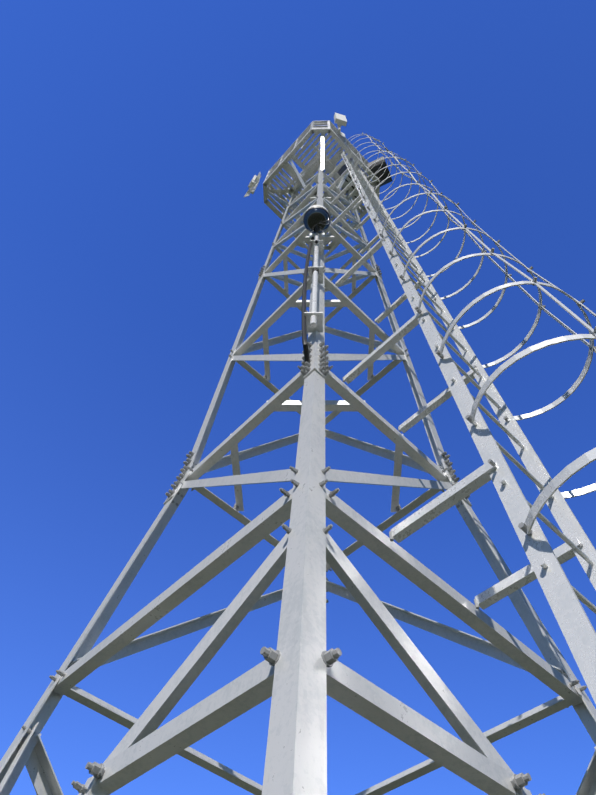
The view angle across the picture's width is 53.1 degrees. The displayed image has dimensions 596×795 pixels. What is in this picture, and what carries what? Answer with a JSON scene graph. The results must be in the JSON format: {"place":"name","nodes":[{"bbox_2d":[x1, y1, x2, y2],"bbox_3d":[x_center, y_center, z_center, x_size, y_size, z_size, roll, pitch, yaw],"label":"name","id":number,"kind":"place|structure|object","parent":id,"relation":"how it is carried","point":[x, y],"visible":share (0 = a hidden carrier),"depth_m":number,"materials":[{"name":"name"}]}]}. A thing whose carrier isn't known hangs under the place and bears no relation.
{"place":"outdoors","nodes":[
{"label":"outdoors","id":0,"kind":"place"},
{"bbox_2d":[0,0,595,794],"label":"sky","id":1,"kind":"structure","parent":0,"point":[135,134],"materials":[{"name":"blue"}]},
{"label":"ground","id":2,"kind":"structure","parent":0,"visible":0},
{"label":"footings","id":3,"kind":"object","parent":2,"relation":"on","visible":0},
{"bbox_2d":[0,163,595,794],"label":"steel tower","id":4,"kind":"structure","parent":3,"relation":"on","point":[300,683],"depth_m":1.89,"materials":[{"name":"grey metal"}]},
{"bbox_2d":[21,170,586,794],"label":"bolts","id":5,"kind":"object","parent":4,"relation":"attached to","point":[271,656],"visible":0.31,"depth_m":1.74,"materials":[{"name":"grey metal"}]},
{"bbox_2d":[244,113,370,332],"bbox_3d":[0.200,-2.499,8.199,2.002,11.201,1.477,-32,-66,19],"label":"antenna","id":6,"kind":"object","parent":4,"relation":"attached to","point":[314,319],"depth_m":3.84,"materials":[{"name":"white metal"}]},
{"bbox_2d":[302,206,330,362],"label":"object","id":7,"kind":"object","parent":4,"relation":"attached to","point":[304,340],"visible":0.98,"depth_m":3.36,"materials":[{"name":"black rubber"}]},
{"bbox_2d":[304,208,329,233],"bbox_3d":[0.142,-1.327,4.513,0.196,0.103,0.196,0,-60,3],"label":"ptz dome camera","id":8,"kind":"object","parent":7,"relation":"attached to","point":[316,220],"visible":0.98,"depth_m":4.48,"materials":[{"name":"black"}]},
{"bbox_2d":[263,121,379,249],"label":"platform","id":9,"kind":"structure","parent":4,"relation":"on","point":[320,155],"depth_m":9.33,"materials":[{"name":"grey metal"}]},
{"bbox_2d":[337,156,392,200],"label":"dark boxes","id":10,"kind":"object","parent":4,"relation":"attached to","point":[376,167],"visible":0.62,"depth_m":9.59,"materials":[{"name":"grey metal"}]},
{"bbox_2d":[328,133,595,703],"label":"ladder cage","id":11,"kind":"object","parent":4,"relation":"attached to","point":[563,595],"visible":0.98,"depth_m":2.00,"materials":[{"name":"grey metal"}]},
{"bbox_2d":[328,132,595,608],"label":"bolts","id":12,"kind":"object","parent":11,"relation":"attached to","point":[522,526],"visible":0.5,"depth_m":2.56,"materials":[{"name":"grey metal"}]}
]}

